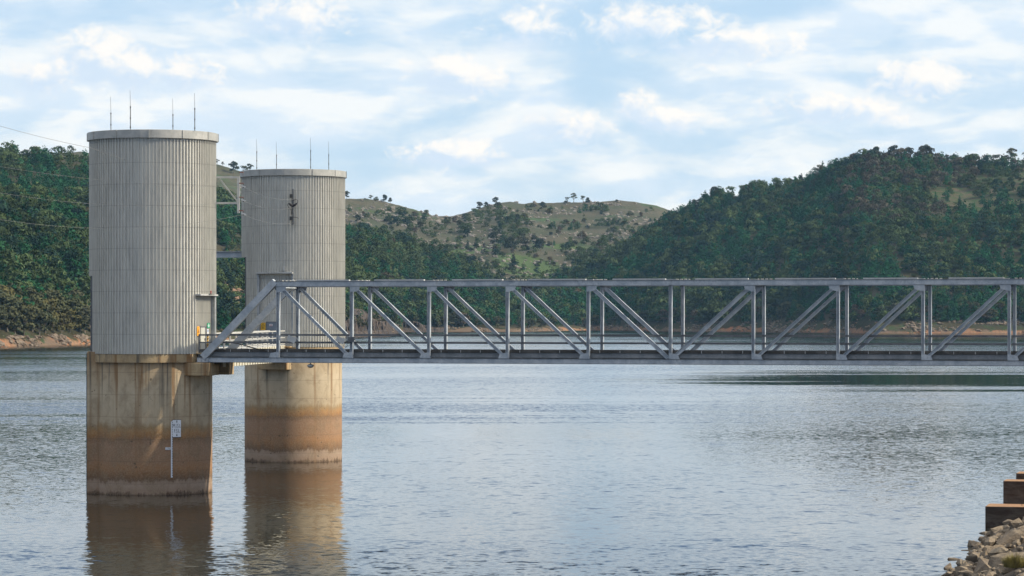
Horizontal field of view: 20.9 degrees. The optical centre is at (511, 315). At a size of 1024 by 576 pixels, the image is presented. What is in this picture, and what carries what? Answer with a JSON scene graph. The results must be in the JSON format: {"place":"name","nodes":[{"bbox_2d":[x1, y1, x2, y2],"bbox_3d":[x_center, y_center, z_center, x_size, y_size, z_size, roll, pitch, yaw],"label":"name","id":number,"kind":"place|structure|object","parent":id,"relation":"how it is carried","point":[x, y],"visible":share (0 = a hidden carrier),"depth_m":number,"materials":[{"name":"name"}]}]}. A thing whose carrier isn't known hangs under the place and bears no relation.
{"place":"outdoors","nodes":[
{"label":"outdoors","id":0,"kind":"place"},
{"bbox_2d":[0,232,244,347],"bbox_3d":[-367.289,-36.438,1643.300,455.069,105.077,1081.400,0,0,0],"label":"hill","id":1,"kind":"structure","parent":0,"point":[45,340],"depth_m":1363.40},
{"bbox_2d":[0,305,9,318],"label":"gum tree","id":2,"kind":"object","parent":1,"relation":"on","point":[2,307],"visible":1,"depth_m":1309.50,"materials":[{"name":"green plant"}]},
{"bbox_2d":[0,309,12,325],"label":"gum tree","id":3,"kind":"object","parent":1,"relation":"on","point":[5,321],"visible":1,"depth_m":1310.98,"materials":[{"name":"green plant"}]},
{"bbox_2d":[0,285,17,297],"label":"gum tree","id":4,"kind":"object","parent":1,"relation":"on","point":[8,290],"visible":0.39,"depth_m":1350.59,"materials":[{"name":"green plant"}]},
{"bbox_2d":[0,292,19,306],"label":"gum tree","id":5,"kind":"object","parent":1,"relation":"on","point":[5,295],"visible":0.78,"depth_m":1334.85,"materials":[{"name":"green plant"}]},
{"bbox_2d":[1,304,23,331],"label":"gum tree","id":6,"kind":"object","parent":1,"relation":"on","point":[14,310],"visible":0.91,"depth_m":1320.57,"materials":[{"name":"green plant"}]},
{"bbox_2d":[0,297,27,314],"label":"gum tree","id":7,"kind":"object","parent":1,"relation":"on","point":[18,303],"visible":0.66,"depth_m":1333.51,"materials":[{"name":"green plant"}]},
{"bbox_2d":[6,315,22,333],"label":"gum tree","id":8,"kind":"object","parent":1,"relation":"on","point":[17,321],"visible":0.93,"depth_m":1327.49,"materials":[{"name":"green plant"}]},
{"bbox_2d":[7,283,22,295],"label":"gum tree","id":9,"kind":"object","parent":1,"relation":"on","point":[18,291],"visible":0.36,"depth_m":1369.07,"materials":[{"name":"green plant"}]},
{"bbox_2d":[12,304,35,335],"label":"gum tree","id":10,"kind":"object","parent":1,"relation":"on","point":[26,325],"visible":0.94,"depth_m":1332.62,"materials":[{"name":"green plant"}]},
{"bbox_2d":[24,287,43,302],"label":"gum tree","id":11,"kind":"object","parent":1,"relation":"on","point":[31,292],"visible":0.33,"depth_m":1387.59,"materials":[{"name":"green plant"}]},
{"bbox_2d":[22,305,48,331],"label":"gum tree","id":12,"kind":"object","parent":1,"relation":"on","point":[38,308],"visible":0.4,"depth_m":1353.25,"materials":[{"name":"green plant"}]},
{"bbox_2d":[26,294,50,309],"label":"gum tree","id":13,"kind":"object","parent":1,"relation":"on","point":[39,298],"visible":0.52,"depth_m":1371.29,"materials":[{"name":"green plant"}]},
{"bbox_2d":[28,310,49,334],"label":"gum tree","id":14,"kind":"object","parent":1,"relation":"on","point":[42,327],"visible":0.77,"depth_m":1354.53,"materials":[{"name":"green plant"}]},
{"bbox_2d":[37,300,57,315],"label":"gum tree","id":15,"kind":"object","parent":1,"relation":"on","point":[52,305],"visible":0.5,"depth_m":1381.85,"materials":[{"name":"green plant"}]},
{"bbox_2d":[37,311,58,332],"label":"gum tree","id":16,"kind":"object","parent":1,"relation":"on","point":[51,320],"visible":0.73,"depth_m":1367.86,"materials":[{"name":"green plant"}]},
{"bbox_2d":[37,290,58,298],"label":"gum tree","id":17,"kind":"object","parent":1,"relation":"on","point":[48,294],"visible":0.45,"depth_m":1410.35,"materials":[{"name":"green plant"}]},
{"bbox_2d":[44,298,59,319],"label":"gum tree","id":18,"kind":"object","parent":1,"relation":"on","point":[50,300],"visible":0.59,"depth_m":1386.15,"materials":[{"name":"green plant"}]},
{"bbox_2d":[40,288,67,302],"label":"gum tree","id":19,"kind":"object","parent":1,"relation":"on","point":[56,292],"visible":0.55,"depth_m":1412.98,"materials":[{"name":"green plant"}]},
{"bbox_2d":[47,312,64,332],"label":"gum tree","id":20,"kind":"object","parent":1,"relation":"on","point":[52,324],"visible":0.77,"depth_m":1378.97,"materials":[{"name":"green plant"}]},
{"bbox_2d":[55,312,71,332],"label":"gum tree","id":21,"kind":"object","parent":1,"relation":"on","point":[62,318],"visible":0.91,"depth_m":1390.38,"materials":[{"name":"green plant"}]},
{"bbox_2d":[55,299,71,323],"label":"gum tree","id":22,"kind":"object","parent":1,"relation":"on","point":[61,304],"visible":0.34,"depth_m":1405.32,"materials":[{"name":"green plant"}]},
{"bbox_2d":[61,309,81,332],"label":"gum tree","id":23,"kind":"object","parent":1,"relation":"on","point":[69,313],"visible":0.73,"depth_m":1404.48,"materials":[{"name":"green plant"}]},
{"bbox_2d":[63,297,83,312],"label":"gum tree","id":24,"kind":"object","parent":1,"relation":"on","point":[74,300],"visible":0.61,"depth_m":1422.89,"materials":[{"name":"green plant"}]},
{"bbox_2d":[67,289,89,303],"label":"gum tree","id":25,"kind":"object","parent":1,"relation":"on","point":[75,292],"visible":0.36,"depth_m":1451.68,"materials":[{"name":"green plant"}]},
{"bbox_2d":[72,315,88,331],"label":"gum tree","id":26,"kind":"object","parent":1,"relation":"on","point":[79,322],"visible":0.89,"depth_m":1419.03,"materials":[{"name":"green plant"}]},
{"bbox_2d":[75,305,89,332],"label":"gum tree","id":27,"kind":"object","parent":1,"relation":"on","point":[86,310],"visible":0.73,"depth_m":1419.18,"materials":[{"name":"green plant"}]},
{"bbox_2d":[0,180,244,329],"bbox_3d":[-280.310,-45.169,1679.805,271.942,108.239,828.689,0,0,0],"label":"woods","id":28,"kind":"object","parent":1,"relation":"on","point":[64,249],"visible":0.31,"depth_m":1618.76,"materials":[{"name":"green plant"}]},
{"bbox_2d":[2,159,591,331],"bbox_3d":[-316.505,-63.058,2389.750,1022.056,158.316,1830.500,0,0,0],"label":"hill","id":29,"kind":"structure","parent":0,"point":[466,328],"depth_m":2573.29,"materials":[{"name":"plant"}]},
{"bbox_2d":[0,140,593,325],"bbox_3d":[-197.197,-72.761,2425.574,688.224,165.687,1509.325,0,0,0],"label":"woods","id":30,"kind":"object","parent":29,"relation":"on","point":[405,251],"visible":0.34,"depth_m":2574.59,"materials":[{"name":"green plant"}]},
{"bbox_2d":[448,312,460,325],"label":"gum tree","id":31,"kind":"object","parent":29,"relation":"on","point":[454,318],"visible":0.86,"depth_m":2582.22,"materials":[{"name":"green plant"}]},
{"bbox_2d":[455,312,470,326],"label":"gum tree","id":32,"kind":"object","parent":29,"relation":"on","point":[466,316],"visible":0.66,"depth_m":2577.49,"materials":[{"name":"green plant"}]},
{"bbox_2d":[493,316,502,325],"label":"gum tree","id":33,"kind":"object","parent":29,"relation":"on","point":[497,319],"visible":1,"depth_m":2583.42,"materials":[{"name":"green plant"}]},
{"bbox_2d":[0,318,1023,347],"bbox_3d":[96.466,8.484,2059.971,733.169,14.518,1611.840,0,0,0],"label":"shore rocks","id":34,"kind":"object","parent":29,"relation":"on","point":[62,339],"visible":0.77,"depth_m":2311.82,"materials":[{"name":"stone"}]},
{"bbox_2d":[515,316,527,326],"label":"gum tree","id":35,"kind":"object","parent":29,"relation":"on","point":[518,324],"visible":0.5,"depth_m":2608.76,"materials":[{"name":"green plant"}]},
{"bbox_2d":[526,318,536,328],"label":"gum tree","id":36,"kind":"object","parent":29,"relation":"on","point":[529,321],"visible":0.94,"depth_m":2640.79,"materials":[{"name":"green plant"}]},
{"bbox_2d":[537,318,547,326],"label":"gum tree","id":37,"kind":"object","parent":29,"relation":"on","point":[540,320],"visible":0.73,"depth_m":2677.07,"materials":[{"name":"green plant"}]},
{"bbox_2d":[547,316,557,326],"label":"gum tree","id":38,"kind":"object","parent":29,"relation":"on","point":[552,318],"visible":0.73,"depth_m":2715.63,"materials":[{"name":"green plant"}]},
{"bbox_2d":[61,152,670,291],"bbox_3d":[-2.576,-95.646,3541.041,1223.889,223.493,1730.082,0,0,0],"label":"hill","id":39,"kind":"structure","parent":0,"point":[625,207],"depth_m":3552.92,"materials":[{"name":"plant"}]},
{"bbox_2d":[228,161,238,172],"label":"gum tree","id":40,"kind":"object","parent":39,"relation":"on","point":[234,163],"visible":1,"depth_m":3530.66,"materials":[{"name":"green plant"}]},
{"bbox_2d":[240,184,657,278],"bbox_3d":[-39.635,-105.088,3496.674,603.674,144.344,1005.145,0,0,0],"label":"hillside rocks","id":41,"kind":"object","parent":39,"relation":"on","point":[474,235],"visible":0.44,"depth_m":3535.23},
{"bbox_2d":[487,231,497,242],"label":"gum tree","id":42,"kind":"object","parent":39,"relation":"on","point":[494,235],"visible":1,"depth_m":3341.70,"materials":[{"name":"green plant"}]},
{"bbox_2d":[347,201,653,298],"bbox_3d":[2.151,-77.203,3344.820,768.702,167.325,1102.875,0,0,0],"label":"woods","id":43,"kind":"object","parent":39,"relation":"on","point":[581,254],"visible":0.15,"depth_m":3454.08,"materials":[{"name":"green plant"}]},
{"bbox_2d":[504,236,518,248],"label":"gum tree","id":44,"kind":"object","parent":39,"relation":"on","point":[510,239],"visible":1,"depth_m":3282.82,"materials":[{"name":"green plant"}]},
{"bbox_2d":[520,237,530,248],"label":"gum tree","id":45,"kind":"object","parent":39,"relation":"on","point":[523,239],"visible":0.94,"depth_m":3338.13,"materials":[{"name":"green plant"}]},
{"bbox_2d":[536,238,545,250],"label":"gum tree","id":46,"kind":"object","parent":39,"relation":"on","point":[540,242],"visible":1,"depth_m":3356.56,"materials":[{"name":"green plant"}]},
{"bbox_2d":[577,230,587,237],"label":"bush","id":47,"kind":"object","parent":39,"relation":"on","point":[582,232],"visible":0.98,"depth_m":3522.86,"materials":[{"name":"green plant"}]},
{"bbox_2d":[605,227,616,233],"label":"bush","id":48,"kind":"object","parent":39,"relation":"on","point":[612,229],"visible":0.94,"depth_m":3563.80,"materials":[{"name":"green plant"}]},
{"bbox_2d":[345,309,443,336],"bbox_3d":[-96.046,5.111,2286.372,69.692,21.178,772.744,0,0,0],"label":"bare shoreline bank","id":49,"kind":"structure","parent":0,"point":[380,327],"depth_m":2031.75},
{"bbox_2d":[0,330,1023,575],"bbox_3d":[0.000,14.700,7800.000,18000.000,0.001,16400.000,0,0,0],"label":"water","id":50,"kind":"structure","parent":0,"point":[632,470],"depth_m":258.11,"materials":[{"name":"blue liquid"}]},
{"bbox_2d":[86,129,233,494],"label":"intake tower","id":51,"kind":"structure","parent":50,"relation":"in","point":[152,308],"depth_m":228.59,"materials":[{"name":"concrete"}]},
{"bbox_2d":[1,126,123,159],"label":"overhead wire","id":52,"kind":"object","parent":51,"relation":"attached to","point":[64,142],"visible":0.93,"depth_m":221.04,"materials":[{"name":"metal"}]},
{"bbox_2d":[165,419,180,477],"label":"level gauge","id":53,"kind":"object","parent":51,"relation":"attached to","point":[175,428],"visible":1,"depth_m":228.50,"materials":[{"name":"white"}]},
{"bbox_2d":[201,328,204,348],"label":"door","id":54,"kind":"structure","parent":51,"relation":"in","point":[202,329],"depth_m":231.32,"materials":[{"name":"metal"}]},
{"bbox_2d":[216,172,245,214],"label":"line bracket","id":55,"kind":"object","parent":51,"relation":"attached to","point":[238,195],"visible":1,"depth_m":232.89,"materials":[{"name":"metal"}]},
{"bbox_2d":[5,167,212,186],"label":"overhead wire","id":56,"kind":"object","parent":55,"relation":"attached to","point":[116,181],"visible":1,"depth_m":223.34,"materials":[{"name":"metal"}]},
{"bbox_2d":[0,215,239,227],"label":"overhead wire","id":57,"kind":"object","parent":55,"relation":"attached to","point":[142,227],"visible":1,"depth_m":225.23,"materials":[{"name":"metal"}]},
{"bbox_2d":[4,193,240,205],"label":"overhead wire","id":58,"kind":"object","parent":55,"relation":"attached to","point":[122,205],"visible":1,"depth_m":222.40,"materials":[{"name":"metal"}]},
{"bbox_2d":[216,330,285,366],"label":"footbridge","id":59,"kind":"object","parent":51,"relation":"attached to","point":[266,346],"visible":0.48,"depth_m":258.80,"materials":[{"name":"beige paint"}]},
{"bbox_2d":[197,277,1023,365],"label":"truss bridge","id":60,"kind":"structure","parent":51,"relation":"attached to","point":[284,289],"depth_m":221.30,"materials":[{"name":"grey metal"}]},
{"bbox_2d":[286,335,298,346],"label":"floodlight","id":61,"kind":"object","parent":60,"relation":"attached to","point":[291,339],"visible":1,"depth_m":227.00,"materials":[{"name":"white paint"}]},
{"bbox_2d":[335,336,347,347],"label":"floodlight","id":62,"kind":"object","parent":60,"relation":"attached to","point":[340,340],"visible":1,"depth_m":225.91,"materials":[{"name":"white paint"}]},
{"bbox_2d":[343,337,355,345],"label":"junction box","id":63,"kind":"object","parent":60,"relation":"attached to","point":[350,339],"visible":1,"depth_m":225.56,"materials":[{"name":"metal"}]},
{"bbox_2d":[240,169,346,462],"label":"intake tower","id":64,"kind":"structure","parent":50,"relation":"in","point":[293,412],"depth_m":279.64,"materials":[{"name":"concrete"}]},
{"bbox_2d":[216,251,243,257],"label":"steel girder","id":65,"kind":"object","parent":64,"relation":"attached to","point":[228,254],"visible":0.36,"depth_m":283.20,"materials":[{"name":"metal"}]},
{"bbox_2d":[267,322,275,344],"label":"door","id":66,"kind":"structure","parent":64,"relation":"in","point":[271,326],"depth_m":279.85,"materials":[{"name":"grey metal"}]},
{"bbox_2d":[287,189,297,224],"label":"insulator pole","id":67,"kind":"object","parent":64,"relation":"attached to","point":[292,205],"visible":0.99,"depth_m":278.31,"materials":[{"name":"metal"}]},
{"bbox_2d":[0,0,1023,215],"label":"sky","id":68,"kind":"structure","parent":0,"point":[440,107],"materials":[{"name":"blue"}]},
{"bbox_2d":[577,165,1023,333],"bbox_3d":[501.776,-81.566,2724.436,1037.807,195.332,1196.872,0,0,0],"label":"hill","id":69,"kind":"structure","parent":0,"point":[895,325],"depth_m":2583.73,"materials":[{"name":"plant"}]},
{"bbox_2d":[590,314,598,323],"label":"gum tree","id":70,"kind":"object","parent":69,"relation":"on","point":[596,317],"visible":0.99,"depth_m":2869.17,"materials":[{"name":"green plant"}]},
{"bbox_2d":[638,312,646,321],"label":"gum tree","id":71,"kind":"object","parent":69,"relation":"on","point":[643,315],"visible":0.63,"depth_m":2750.22,"materials":[{"name":"green plant"}]},
{"bbox_2d":[656,308,668,322],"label":"gum tree","id":72,"kind":"object","parent":69,"relation":"on","point":[664,311],"visible":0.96,"depth_m":2699.39,"materials":[{"name":"green plant"}]},
{"bbox_2d":[667,308,678,321],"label":"gum tree","id":73,"kind":"object","parent":69,"relation":"on","point":[674,312],"visible":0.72,"depth_m":2674.03,"materials":[{"name":"green plant"}]},
{"bbox_2d":[709,186,720,196],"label":"gum tree","id":74,"kind":"object","parent":69,"relation":"on","point":[714,187],"visible":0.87,"depth_m":3111.46,"materials":[{"name":"green plant"}]},
{"bbox_2d":[755,306,761,318],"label":"gum tree","id":75,"kind":"object","parent":69,"relation":"on","point":[758,310],"visible":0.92,"depth_m":2586.78,"materials":[{"name":"green plant"}]},
{"bbox_2d":[525,145,1023,324],"bbox_3d":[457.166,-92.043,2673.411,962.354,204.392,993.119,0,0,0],"label":"woods","id":76,"kind":"object","parent":69,"relation":"on","point":[627,259],"visible":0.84,"depth_m":2768.38,"materials":[{"name":"green plant"}]},
{"bbox_2d":[814,165,824,175],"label":"gum tree","id":77,"kind":"object","parent":69,"relation":"on","point":[820,167],"visible":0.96,"depth_m":3043.39,"materials":[{"name":"green plant"}]},
{"bbox_2d":[828,308,841,318],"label":"gum tree","id":78,"kind":"object","parent":69,"relation":"on","point":[833,310],"visible":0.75,"depth_m":2439.23,"materials":[{"name":"green plant"}]},
{"bbox_2d":[849,304,858,312],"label":"gum tree","id":79,"kind":"object","parent":69,"relation":"on","point":[854,306],"visible":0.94,"depth_m":2400.23,"materials":[{"name":"green plant"}]},
{"bbox_2d":[857,309,866,317],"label":"gum tree","id":80,"kind":"object","parent":69,"relation":"on","point":[861,311],"visible":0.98,"depth_m":2370.31,"materials":[{"name":"green plant"}]},
{"bbox_2d":[870,146,883,157],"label":"gum tree","id":81,"kind":"object","parent":69,"relation":"on","point":[876,148],"visible":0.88,"depth_m":3002.40,"materials":[{"name":"green plant"}]},
{"bbox_2d":[873,307,882,318],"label":"gum tree","id":82,"kind":"object","parent":69,"relation":"on","point":[878,310],"visible":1,"depth_m":2324.29,"materials":[{"name":"green plant"}]},
{"bbox_2d":[887,145,897,156],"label":"gum tree","id":83,"kind":"object","parent":69,"relation":"on","point":[892,148],"visible":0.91,"depth_m":3011.08,"materials":[{"name":"green plant"}]},
{"bbox_2d":[888,302,900,312],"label":"gum tree","id":84,"kind":"object","parent":69,"relation":"on","point":[891,306],"visible":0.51,"depth_m":2337.03,"materials":[{"name":"green plant"}]},
{"bbox_2d":[903,147,913,158],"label":"gum tree","id":85,"kind":"object","parent":69,"relation":"on","point":[909,149],"visible":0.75,"depth_m":3013.60,"materials":[{"name":"green plant"}]},
{"bbox_2d":[922,179,928,189],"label":"pine tree","id":86,"kind":"object","parent":69,"relation":"on","point":[924,186],"visible":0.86,"depth_m":2849.13,"materials":[{"name":"green plant"}]},
{"bbox_2d":[920,144,934,155],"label":"gum tree","id":87,"kind":"object","parent":69,"relation":"on","point":[925,147],"visible":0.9,"depth_m":3011.20,"materials":[{"name":"green plant"}]},
{"bbox_2d":[967,301,979,312],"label":"gum tree","id":88,"kind":"object","parent":69,"relation":"on","point":[974,303],"visible":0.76,"depth_m":2329.69,"materials":[{"name":"green plant"}]},
{"bbox_2d":[981,307,992,321],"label":"gum tree","id":89,"kind":"object","parent":69,"relation":"on","point":[985,315],"visible":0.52,"depth_m":2315.96,"materials":[{"name":"green plant"}]},
{"bbox_2d":[985,308,999,318],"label":"gum tree","id":90,"kind":"object","parent":69,"relation":"on","point":[992,311],"visible":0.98,"depth_m":2316.45,"materials":[{"name":"green plant"}]},
{"bbox_2d":[1005,148,1016,157],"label":"gum tree","id":91,"kind":"object","parent":69,"relation":"on","point":[1010,151],"visible":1,"depth_m":3000.11,"materials":[{"name":"green plant"}]},
{"bbox_2d":[1011,305,1023,317],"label":"gum tree","id":92,"kind":"object","parent":69,"relation":"on","point":[1019,309],"visible":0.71,"depth_m":2316.26,"materials":[{"name":"green plant"}]},
{"bbox_2d":[1018,185,1023,196],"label":"pine tree","id":93,"kind":"object","parent":69,"relation":"on","point":[1021,192],"visible":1,"depth_m":2790.20,"materials":[{"name":"green plant"}]},
{"bbox_2d":[999,543,1023,575],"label":"bank","id":94,"kind":"structure","parent":0,"point":[1011,573],"depth_m":141.18,"materials":[{"name":"soil"}]},
{"bbox_2d":[955,566,973,573],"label":"boulder","id":95,"kind":"object","parent":94,"relation":"on","point":[959,568],"visible":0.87,"depth_m":156.03,"materials":[{"name":"stone"}]},
{"bbox_2d":[965,552,979,562],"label":"boulder","id":96,"kind":"object","parent":94,"relation":"on","point":[973,556],"visible":0.55,"depth_m":162.39,"materials":[{"name":"stone"}]},
{"bbox_2d":[967,540,981,546],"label":"boulder","id":97,"kind":"object","parent":94,"relation":"on","point":[971,543],"visible":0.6,"depth_m":177.24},
{"bbox_2d":[973,557,991,573],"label":"boulder","id":98,"kind":"object","parent":94,"relation":"on","point":[982,564],"visible":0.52,"depth_m":154.23,"materials":[{"name":"stone"}]},
{"bbox_2d":[952,517,1023,575],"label":"bank rubble","id":99,"kind":"object","parent":94,"relation":"on","point":[1001,569],"visible":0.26,"depth_m":157.58,"materials":[{"name":"stone"}]},
{"bbox_2d":[984,537,995,546],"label":"boulder","id":100,"kind":"object","parent":94,"relation":"on","point":[989,541],"visible":0.81,"depth_m":171.93,"materials":[{"name":"stone"}]},
{"bbox_2d":[986,545,1004,555],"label":"boulder","id":101,"kind":"object","parent":94,"relation":"on","point":[988,549],"visible":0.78,"depth_m":156.97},
{"bbox_2d":[989,547,1007,555],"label":"boulder","id":102,"kind":"object","parent":94,"relation":"on","point":[995,551],"visible":0.73,"depth_m":155.83,"materials":[{"name":"stone"}]},
{"bbox_2d":[985,503,1023,526],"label":"concrete block","id":103,"kind":"structure","parent":94,"relation":"on","point":[996,515],"depth_m":193.78,"materials":[{"name":"concrete"}]},
{"bbox_2d":[1003,479,1023,503],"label":"concrete block","id":104,"kind":"structure","parent":103,"relation":"on","point":[1013,491],"depth_m":196.84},
{"bbox_2d":[1016,471,1023,478],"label":"concrete block","id":105,"kind":"structure","parent":104,"relation":"on","point":[1019,474],"depth_m":199.09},
{"bbox_2d":[988,552,1023,567],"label":"boulder","id":106,"kind":"object","parent":94,"relation":"on","point":[994,560],"visible":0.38,"depth_m":149.45,"materials":[{"name":"stone"}]},
{"bbox_2d":[996,529,1023,544],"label":"boulder","id":107,"kind":"object","parent":94,"relation":"on","point":[1010,537],"visible":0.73,"depth_m":160.92,"materials":[{"name":"stone"}]},
{"bbox_2d":[1000,552,1023,567],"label":"dry bush","id":108,"kind":"object","parent":94,"relation":"on","point":[1014,561],"visible":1,"depth_m":138.93,"materials":[{"name":"green plant"}]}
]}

